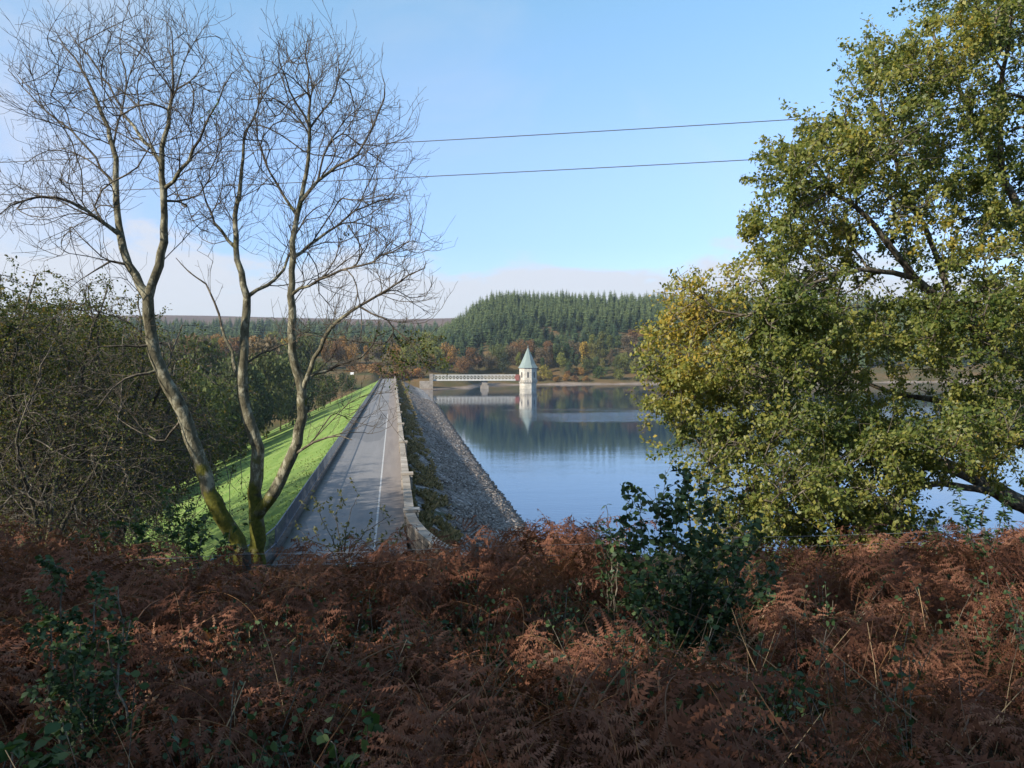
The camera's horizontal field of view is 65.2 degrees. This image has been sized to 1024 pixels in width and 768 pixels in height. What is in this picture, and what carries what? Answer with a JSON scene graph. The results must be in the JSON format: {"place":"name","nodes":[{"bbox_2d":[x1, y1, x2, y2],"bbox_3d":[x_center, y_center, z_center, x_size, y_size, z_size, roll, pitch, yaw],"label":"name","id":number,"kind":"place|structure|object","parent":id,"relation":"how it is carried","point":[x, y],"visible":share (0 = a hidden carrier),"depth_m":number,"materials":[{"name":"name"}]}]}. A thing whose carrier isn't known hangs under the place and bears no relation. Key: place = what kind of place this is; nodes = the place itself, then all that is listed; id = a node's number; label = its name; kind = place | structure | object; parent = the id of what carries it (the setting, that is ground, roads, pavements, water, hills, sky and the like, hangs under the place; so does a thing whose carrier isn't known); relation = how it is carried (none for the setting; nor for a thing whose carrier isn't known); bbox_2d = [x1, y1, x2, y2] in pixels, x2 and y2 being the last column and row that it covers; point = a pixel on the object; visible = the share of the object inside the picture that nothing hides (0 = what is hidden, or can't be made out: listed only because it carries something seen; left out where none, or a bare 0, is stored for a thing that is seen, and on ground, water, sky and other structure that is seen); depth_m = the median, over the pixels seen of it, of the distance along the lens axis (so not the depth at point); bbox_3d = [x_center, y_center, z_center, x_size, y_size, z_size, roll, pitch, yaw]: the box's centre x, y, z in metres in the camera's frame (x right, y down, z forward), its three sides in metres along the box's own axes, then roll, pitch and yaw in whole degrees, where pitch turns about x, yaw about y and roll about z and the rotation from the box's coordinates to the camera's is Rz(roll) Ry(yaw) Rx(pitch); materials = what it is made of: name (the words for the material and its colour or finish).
{"place":"outdoors","nodes":[
{"label":"outdoors","id":0,"kind":"place"},
{"bbox_2d":[94,381,377,573],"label":"grass embankment","id":1,"kind":"structure","parent":0,"point":[276,437],"depth_m":99.68,"materials":[{"name":"plant"}]},
{"bbox_2d":[143,408,195,504],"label":"valley tree","id":2,"kind":"object","parent":1,"relation":"on","point":[175,470],"visible":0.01,"depth_m":134.96,"materials":[{"name":"green plant"}]},
{"bbox_2d":[176,388,219,488],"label":"valley tree","id":3,"kind":"object","parent":1,"relation":"on","point":[203,437],"depth_m":150.67,"materials":[{"name":"green plant"}]},
{"bbox_2d":[178,372,230,475],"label":"valley tree","id":4,"kind":"object","parent":1,"relation":"on","point":[197,382],"visible":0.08,"depth_m":160.30,"materials":[{"name":"green plant"}]},
{"bbox_2d":[203,366,254,463],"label":"valley tree","id":5,"kind":"object","parent":1,"relation":"on","point":[235,402],"visible":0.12,"depth_m":179.53,"materials":[{"name":"green plant"}]},
{"bbox_2d":[216,380,264,459],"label":"valley tree","id":6,"kind":"object","parent":1,"relation":"on","point":[256,415],"visible":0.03,"depth_m":188.71,"materials":[{"name":"green plant"}]},
{"bbox_2d":[215,351,267,441],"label":"valley tree","id":7,"kind":"object","parent":1,"relation":"on","point":[252,371],"visible":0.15,"depth_m":195.02,"materials":[{"name":"green plant"}]},
{"bbox_2d":[132,398,364,564],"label":"bank grass","id":8,"kind":"structure","parent":1,"relation":"on","point":[266,548],"depth_m":78.56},
{"bbox_2d":[249,365,280,431],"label":"valley tree","id":9,"kind":"object","parent":1,"relation":"on","point":[267,401],"visible":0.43,"depth_m":205.42,"materials":[{"name":"green plant"}]},
{"bbox_2d":[248,350,290,438],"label":"valley tree","id":10,"kind":"object","parent":1,"relation":"on","point":[268,366],"visible":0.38,"depth_m":221.01,"materials":[{"name":"green plant"}]},
{"bbox_2d":[264,353,296,430],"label":"valley tree","id":11,"kind":"object","parent":1,"relation":"on","point":[290,397],"visible":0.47,"depth_m":238.87,"materials":[{"name":"green plant"}]},
{"bbox_2d":[281,336,313,409],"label":"valley tree","id":12,"kind":"object","parent":1,"relation":"on","point":[302,350],"visible":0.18,"depth_m":299.08,"materials":[{"name":"green plant"}]},
{"bbox_2d":[277,352,319,424],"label":"valley tree","id":13,"kind":"object","parent":1,"relation":"on","point":[308,391],"visible":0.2,"depth_m":254.76,"materials":[{"name":"green plant"}]},
{"bbox_2d":[294,357,314,396],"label":"valley tree","id":14,"kind":"object","parent":1,"relation":"on","point":[305,369],"visible":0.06,"depth_m":271.81,"materials":[{"name":"green plant"}]},
{"bbox_2d":[310,360,337,410],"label":"valley tree","id":15,"kind":"object","parent":1,"relation":"on","point":[321,383],"visible":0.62,"depth_m":291.35,"materials":[{"name":"green plant"}]},
{"bbox_2d":[320,374,340,403],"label":"valley tree","id":16,"kind":"object","parent":1,"relation":"on","point":[328,382],"visible":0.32,"depth_m":320.90,"materials":[{"name":"green plant"}]},
{"bbox_2d":[336,372,356,397],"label":"valley tree","id":17,"kind":"object","parent":1,"relation":"on","point":[342,378],"visible":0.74,"depth_m":351.89,"materials":[{"name":"green plant"}]},
{"bbox_2d":[271,379,390,567],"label":"road","id":18,"kind":"structure","parent":0,"point":[358,459],"depth_m":61.33,"materials":[{"name":"asphalt"}]},
{"bbox_2d":[373,414,387,557],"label":"road line","id":19,"kind":"object","parent":18,"relation":"on","point":[375,536],"visible":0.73,"depth_m":58.82,"materials":[{"name":"white paint"}]},
{"bbox_2d":[375,379,406,561],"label":"footway","id":20,"kind":"structure","parent":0,"point":[391,498],"depth_m":63.27,"materials":[{"name":"concrete"}]},
{"bbox_2d":[0,107,982,162],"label":"overhead cable","id":21,"kind":"object","parent":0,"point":[463,139],"visible":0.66,"depth_m":21.85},
{"bbox_2d":[0,144,1022,194],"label":"overhead cable","id":22,"kind":"object","parent":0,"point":[448,175],"visible":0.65,"depth_m":21.99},
{"bbox_2d":[0,0,1023,318],"label":"sky","id":23,"kind":"structure","parent":0,"point":[486,68],"materials":[{"name":"blue"}]},
{"bbox_2d":[3,307,1023,767],"bbox_3d":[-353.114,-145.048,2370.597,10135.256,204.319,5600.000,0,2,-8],"label":"ground","id":24,"kind":"structure","parent":0,"point":[627,377],"depth_m":512.14,"materials":[{"name":"soil"}]},
{"bbox_2d":[0,308,57,521],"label":"woodland tree","id":25,"kind":"object","parent":24,"relation":"on","point":[21,388],"visible":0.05,"depth_m":31.06,"materials":[{"name":"green plant"}]},
{"bbox_2d":[0,722,78,767],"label":"bramble bush","id":26,"kind":"object","parent":24,"relation":"on","point":[17,745],"visible":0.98,"depth_m":2.82,"materials":[{"name":"green plant"}]},
{"bbox_2d":[0,297,96,530],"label":"woodland tree","id":27,"kind":"object","parent":24,"relation":"on","point":[32,391],"visible":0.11,"depth_m":27.57,"materials":[{"name":"green plant"}]},
{"bbox_2d":[0,277,98,529],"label":"woodland tree","id":28,"kind":"object","parent":24,"relation":"on","point":[20,300],"visible":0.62,"depth_m":24.14,"materials":[{"name":"green plant"}]},
{"bbox_2d":[2,302,155,539],"bbox_3d":[-20.106,3.561,35.442,8.146,14.443,8.163,0,2,4],"label":"woodland tree","id":29,"kind":"object","parent":24,"relation":"on","point":[75,387],"visible":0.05,"depth_m":34.94,"materials":[{"name":"green plant"}]},
{"bbox_2d":[18,554,145,767],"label":"leafy sapling","id":30,"kind":"object","parent":24,"relation":"on","point":[66,631],"visible":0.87,"depth_m":3.40,"materials":[{"name":"green plant"}]},
{"bbox_2d":[0,292,163,544],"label":"woodland tree","id":31,"kind":"object","parent":24,"relation":"on","point":[71,370],"visible":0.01,"depth_m":40.87,"materials":[{"name":"green plant"}]},
{"bbox_2d":[0,254,164,547],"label":"woodland tree","id":32,"kind":"object","parent":24,"relation":"on","point":[8,334],"visible":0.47,"depth_m":25.81,"materials":[{"name":"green plant"}]},
{"bbox_2d":[0,327,174,549],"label":"woodland tree","id":33,"kind":"object","parent":24,"relation":"on","point":[45,509],"visible":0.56,"depth_m":24.88,"materials":[{"name":"green plant"}]},
{"bbox_2d":[0,363,189,554],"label":"woodland tree","id":34,"kind":"object","parent":24,"relation":"on","point":[32,500],"visible":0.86,"depth_m":22.40,"materials":[{"name":"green plant"}]},
{"bbox_2d":[0,296,199,552],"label":"woodland tree","id":35,"kind":"object","parent":24,"relation":"on","point":[113,340],"visible":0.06,"depth_m":33.50,"materials":[{"name":"green plant"}]},
{"bbox_2d":[0,260,206,550],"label":"woodland tree","id":36,"kind":"object","parent":24,"relation":"on","point":[109,333],"visible":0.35,"depth_m":28.83,"materials":[{"name":"green plant"}]},
{"bbox_2d":[0,329,218,550],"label":"woodland tree","id":37,"kind":"object","parent":24,"relation":"on","point":[192,378],"visible":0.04,"depth_m":43.99,"materials":[{"name":"green plant"}]},
{"bbox_2d":[4,325,218,548],"bbox_3d":[-20.534,4.314,39.687,11.212,15.429,11.307,-1,2,-24],"label":"woodland tree","id":38,"kind":"object","parent":24,"relation":"on","point":[157,426],"visible":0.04,"depth_m":39.76,"materials":[{"name":"green plant"}]},
{"bbox_2d":[0,351,235,563],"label":"woodland tree","id":39,"kind":"object","parent":24,"relation":"on","point":[161,515],"visible":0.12,"depth_m":34.98,"materials":[{"name":"green plant"}]},
{"bbox_2d":[2,344,237,564],"bbox_3d":[-20.569,5.321,40.075,13.224,14.853,13.327,0,2,-2],"label":"woodland tree","id":40,"kind":"object","parent":24,"relation":"on","point":[182,471],"visible":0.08,"depth_m":40.77,"materials":[{"name":"green plant"}]},
{"bbox_2d":[0,305,269,570],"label":"woodland tree","id":41,"kind":"object","parent":24,"relation":"on","point":[157,397],"visible":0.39,"depth_m":30.07,"materials":[{"name":"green plant"}]},
{"bbox_2d":[0,0,278,571],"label":"bare tree","id":42,"kind":"object","parent":24,"relation":"on","point":[225,522],"visible":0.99,"depth_m":14.77,"materials":[{"name":"brown plant"}]},
{"bbox_2d":[48,484,252,578],"bbox_3d":[-5.219,2.400,11.701,2.747,1.831,1.252,0,2,-8],"label":"elder bush","id":43,"kind":"object","parent":24,"relation":"on","point":[189,529],"visible":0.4,"depth_m":11.62,"materials":[{"name":"green plant"}]},
{"bbox_2d":[157,333,176,360],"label":"autumn tree","id":44,"kind":"object","parent":24,"relation":"on","point":[163,346],"visible":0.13,"depth_m":398.93,"materials":[{"name":"green plant"}]},
{"bbox_2d":[169,333,210,362],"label":"autumn tree","id":45,"kind":"object","parent":24,"relation":"on","point":[184,350],"visible":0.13,"depth_m":406.13,"materials":[{"name":"green plant"}]},
{"bbox_2d":[173,332,226,387],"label":"valley tree","id":46,"kind":"object","parent":24,"relation":"on","point":[206,349],"visible":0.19,"depth_m":216.03,"materials":[{"name":"green plant"}]},
{"bbox_2d":[177,360,241,463],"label":"valley tree","id":47,"kind":"object","parent":24,"relation":"on","point":[220,406],"visible":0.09,"depth_m":169.13,"materials":[{"name":"green plant"}]},
{"bbox_2d":[215,337,226,364],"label":"autumn tree","id":48,"kind":"object","parent":24,"relation":"on","point":[219,341],"visible":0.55,"depth_m":420.29,"materials":[{"name":"brown plant"}]},
{"bbox_2d":[223,335,239,357],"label":"autumn tree","id":49,"kind":"object","parent":24,"relation":"on","point":[235,341],"visible":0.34,"depth_m":429.79,"materials":[{"name":"brown plant"}]},
{"bbox_2d":[2,315,463,353],"bbox_3d":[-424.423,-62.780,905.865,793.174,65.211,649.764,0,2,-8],"label":"distant wood","id":50,"kind":"object","parent":24,"relation":"on","point":[267,325],"visible":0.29,"depth_m":920.62,"materials":[{"name":"green plant"}]},
{"bbox_2d":[248,332,285,435],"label":"valley tree","id":51,"kind":"object","parent":24,"relation":"on","point":[262,345],"visible":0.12,"depth_m":268.44,"materials":[{"name":"green plant"}]},
{"bbox_2d":[305,336,318,359],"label":"autumn tree","id":52,"kind":"object","parent":24,"relation":"on","point":[314,345],"visible":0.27,"depth_m":464.91,"materials":[{"name":"green plant"}]},
{"bbox_2d":[167,0,457,569],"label":"bare tree","id":53,"kind":"object","parent":24,"relation":"on","point":[259,506],"visible":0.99,"depth_m":15.54,"materials":[{"name":"brown plant"}]},
{"bbox_2d":[265,378,381,566],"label":"kerb wall","id":54,"kind":"structure","parent":24,"relation":"on","point":[269,555],"depth_m":51.79,"materials":[{"name":"stone"}]},
{"bbox_2d":[197,377,381,572],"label":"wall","id":55,"kind":"structure","parent":54,"relation":"on","point":[290,512],"depth_m":54.79,"materials":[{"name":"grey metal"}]},
{"bbox_2d":[321,339,332,363],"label":"autumn tree","id":56,"kind":"object","parent":24,"relation":"on","point":[323,352],"visible":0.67,"depth_m":477.34,"materials":[{"name":"brown plant"}]},
{"bbox_2d":[327,339,345,360],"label":"autumn tree","id":57,"kind":"object","parent":24,"relation":"on","point":[337,355],"visible":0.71,"depth_m":486.32,"materials":[{"name":"brown plant"}]},
{"bbox_2d":[309,708,383,767],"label":"bramble bush","id":58,"kind":"object","parent":24,"relation":"on","point":[333,751],"visible":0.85,"depth_m":3.10,"materials":[{"name":"green plant"}]},
{"bbox_2d":[340,342,359,366],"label":"autumn tree","id":59,"kind":"object","parent":24,"relation":"on","point":[350,352],"visible":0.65,"depth_m":486.88,"materials":[{"name":"brown plant"}]},
{"bbox_2d":[293,477,407,568],"bbox_3d":[-2.998,2.676,14.908,2.081,1.902,1.137,0,2,-8],"label":"sallow bush","id":60,"kind":"object","parent":24,"relation":"on","point":[336,528],"visible":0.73,"depth_m":14.85,"materials":[{"name":"green plant"}]},
{"bbox_2d":[369,340,386,360],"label":"autumn tree","id":61,"kind":"object","parent":24,"relation":"on","point":[378,354],"visible":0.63,"depth_m":510.10,"materials":[{"name":"brown plant"}]},
{"bbox_2d":[397,343,416,369],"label":"autumn tree","id":62,"kind":"object","parent":24,"relation":"on","point":[408,353],"visible":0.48,"depth_m":473.84,"materials":[{"name":"green plant"}]},
{"bbox_2d":[411,345,429,367],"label":"autumn tree","id":63,"kind":"object","parent":24,"relation":"on","point":[417,360],"visible":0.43,"depth_m":465.33,"materials":[{"name":"green plant"}]},
{"bbox_2d":[394,377,466,564],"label":"parapet wall","id":64,"kind":"structure","parent":24,"relation":"on","point":[411,513],"depth_m":46.75,"materials":[{"name":"stone"}]},
{"bbox_2d":[421,339,444,366],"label":"autumn tree","id":65,"kind":"object","parent":24,"relation":"on","point":[431,343],"visible":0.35,"depth_m":491.62,"materials":[{"name":"green plant"}]},
{"bbox_2d":[439,341,459,359],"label":"autumn tree","id":66,"kind":"object","parent":24,"relation":"on","point":[447,348],"visible":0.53,"depth_m":506.94,"materials":[{"name":"brown plant"}]},
{"bbox_2d":[399,380,521,556],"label":"stone pitching","id":67,"kind":"object","parent":24,"relation":"on","point":[441,511],"visible":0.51,"depth_m":81.14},
{"bbox_2d":[396,379,463,551],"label":"heath strip","id":68,"kind":"object","parent":67,"relation":"on","point":[427,518],"visible":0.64,"depth_m":69.75,"materials":[{"name":"plant"}]},
{"bbox_2d":[407,391,535,562],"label":"loose stones","id":69,"kind":"object","parent":67,"relation":"on","point":[503,514],"visible":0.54,"depth_m":89.03,"materials":[{"name":"stone"}]},
{"bbox_2d":[452,355,473,373],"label":"autumn tree","id":70,"kind":"object","parent":24,"relation":"on","point":[463,362],"visible":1,"depth_m":471.91,"materials":[{"name":"brown plant"}]},
{"bbox_2d":[420,374,519,388],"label":"footbridge","id":71,"kind":"object","parent":24,"relation":"on","point":[429,384],"visible":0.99,"depth_m":429.11,"materials":[{"name":"metal"}]},
{"bbox_2d":[465,347,482,367],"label":"autumn tree","id":72,"kind":"object","parent":24,"relation":"on","point":[470,352],"visible":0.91,"depth_m":517.43,"materials":[{"name":"brown plant"}]},
{"bbox_2d":[483,352,499,369],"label":"autumn tree","id":73,"kind":"object","parent":24,"relation":"on","point":[491,362],"visible":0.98,"depth_m":530.02,"materials":[{"name":"brown plant"}]},
{"bbox_2d":[487,343,507,362],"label":"autumn tree","id":74,"kind":"object","parent":24,"relation":"on","point":[492,350],"visible":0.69,"depth_m":547.04,"materials":[{"name":"green plant"}]},
{"bbox_2d":[496,353,510,371],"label":"dark tree","id":75,"kind":"object","parent":24,"relation":"on","point":[502,366],"visible":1,"depth_m":526.77,"materials":[{"name":"green plant"}]},
{"bbox_2d":[4,527,1006,629],"bbox_3d":[1.026,2.467,9.329,17.272,1.385,0.104,0,2,-8],"label":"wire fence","id":76,"kind":"object","parent":24,"relation":"on","point":[246,555],"visible":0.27,"depth_m":8.98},
{"bbox_2d":[499,344,521,364],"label":"autumn tree","id":77,"kind":"object","parent":24,"relation":"on","point":[513,353],"visible":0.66,"depth_m":548.91,"materials":[{"name":"brown plant"}]},
{"bbox_2d":[0,526,1023,767],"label":"bramble growth","id":78,"kind":"object","parent":24,"relation":"on","point":[144,686],"visible":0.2,"depth_m":4.34,"materials":[{"name":"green plant"}]},
{"bbox_2d":[0,510,1023,767],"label":"bracken","id":79,"kind":"object","parent":24,"relation":"on","point":[590,730],"visible":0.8,"depth_m":4.82,"materials":[{"name":"plant"}]},
{"bbox_2d":[0,531,1023,767],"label":"dead stalks","id":80,"kind":"object","parent":24,"relation":"on","point":[659,687],"visible":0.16,"depth_m":3.88,"materials":[{"name":"plant"}]},
{"bbox_2d":[2,556,1023,767],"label":"rough grass","id":81,"kind":"structure","parent":24,"relation":"on","point":[795,759],"depth_m":6.10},
{"bbox_2d":[506,338,526,359],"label":"autumn tree","id":82,"kind":"object","parent":24,"relation":"on","point":[519,346],"visible":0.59,"depth_m":557.20,"materials":[{"name":"brown plant"}]},
{"bbox_2d":[522,339,537,356],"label":"autumn tree","id":83,"kind":"object","parent":24,"relation":"on","point":[530,344],"visible":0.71,"depth_m":558.59,"materials":[{"name":"brown plant"}]},
{"bbox_2d":[533,347,549,365],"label":"autumn tree","id":84,"kind":"object","parent":24,"relation":"on","point":[539,352],"visible":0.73,"depth_m":547.20,"materials":[{"name":"brown plant"}]},
{"bbox_2d":[537,364,552,379],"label":"shore bush","id":85,"kind":"object","parent":24,"relation":"on","point":[545,372],"visible":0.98,"depth_m":517.25,"materials":[{"name":"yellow plant"}]},
{"bbox_2d":[556,352,569,371],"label":"autumn tree","id":86,"kind":"object","parent":24,"relation":"on","point":[562,360],"visible":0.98,"depth_m":538.57,"materials":[{"name":"green plant"}]},
{"bbox_2d":[562,343,571,358],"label":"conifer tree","id":87,"kind":"object","parent":24,"relation":"on","point":[566,348],"visible":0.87,"depth_m":557.61,"materials":[{"name":"green plant"}]},
{"bbox_2d":[561,340,580,359],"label":"autumn tree","id":88,"kind":"object","parent":24,"relation":"on","point":[576,346],"visible":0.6,"depth_m":566.89,"materials":[{"name":"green plant"}]},
{"bbox_2d":[579,341,590,362],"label":"birch tree","id":89,"kind":"object","parent":24,"relation":"on","point":[584,346],"visible":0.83,"depth_m":547.60,"materials":[{"name":"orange plant"}]},
{"bbox_2d":[578,356,593,372],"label":"autumn tree","id":90,"kind":"object","parent":24,"relation":"on","point":[587,365],"visible":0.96,"depth_m":540.18,"materials":[{"name":"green plant"}]},
{"bbox_2d":[586,343,602,361],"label":"autumn tree","id":91,"kind":"object","parent":24,"relation":"on","point":[593,353],"visible":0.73,"depth_m":563.40,"materials":[{"name":"green plant"}]},
{"bbox_2d":[592,365,606,377],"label":"shore bush","id":92,"kind":"object","parent":24,"relation":"on","point":[599,369],"visible":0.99,"depth_m":526.08,"materials":[{"name":"green plant"}]},
{"bbox_2d":[593,331,607,364],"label":"birch tree","id":93,"kind":"object","parent":24,"relation":"on","point":[599,344],"visible":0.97,"depth_m":560.90,"materials":[{"name":"green plant"}]},
{"bbox_2d":[589,488,647,656],"bbox_3d":[0.946,1.819,7.313,0.396,1.773,0.526,-2,3,-49],"label":"ash sapling","id":94,"kind":"object","parent":24,"relation":"on","point":[617,573],"visible":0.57,"depth_m":7.28,"materials":[{"name":"green plant"}]},
{"bbox_2d":[618,352,630,368],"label":"autumn tree","id":95,"kind":"object","parent":24,"relation":"on","point":[623,361],"visible":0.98,"depth_m":545.37,"materials":[{"name":"green plant"}]},
{"bbox_2d":[620,335,638,357],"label":"autumn tree","id":96,"kind":"object","parent":24,"relation":"on","point":[626,341],"visible":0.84,"depth_m":579.32,"materials":[{"name":"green plant"}]},
{"bbox_2d":[595,463,782,663],"bbox_3d":[1.579,1.636,6.670,1.668,2.056,1.400,0,2,-8],"label":"dark shrub","id":97,"kind":"object","parent":24,"relation":"on","point":[692,589],"visible":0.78,"depth_m":6.55,"materials":[{"name":"green plant"}]},
{"bbox_2d":[437,289,1023,367],"bbox_3d":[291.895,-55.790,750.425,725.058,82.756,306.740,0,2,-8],"label":"spruce forest","id":98,"kind":"object","parent":24,"relation":"on","point":[544,309],"visible":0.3,"depth_m":720.74,"materials":[{"name":"green plant"}]},
{"bbox_2d":[626,0,1023,579],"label":"leafy tree","id":99,"kind":"object","parent":24,"relation":"on","point":[981,429],"visible":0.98,"depth_m":13.03,"materials":[{"name":"green plant"}]},
{"bbox_2d":[921,485,1023,619],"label":"ash sapling","id":100,"kind":"object","parent":24,"relation":"on","point":[967,521],"visible":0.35,"depth_m":8.38,"materials":[{"name":"green plant"}]},
{"bbox_2d":[422,382,1023,556],"bbox_3d":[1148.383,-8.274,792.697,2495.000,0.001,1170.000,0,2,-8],"label":"water","id":101,"kind":"structure","parent":0,"point":[556,454],"depth_m":135.58,"materials":[{"name":"blue liquid"}]},
{"bbox_2d":[518,348,537,388],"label":"valve tower","id":102,"kind":"structure","parent":101,"relation":"in","point":[527,367],"depth_m":430.28,"materials":[{"name":"stone"}]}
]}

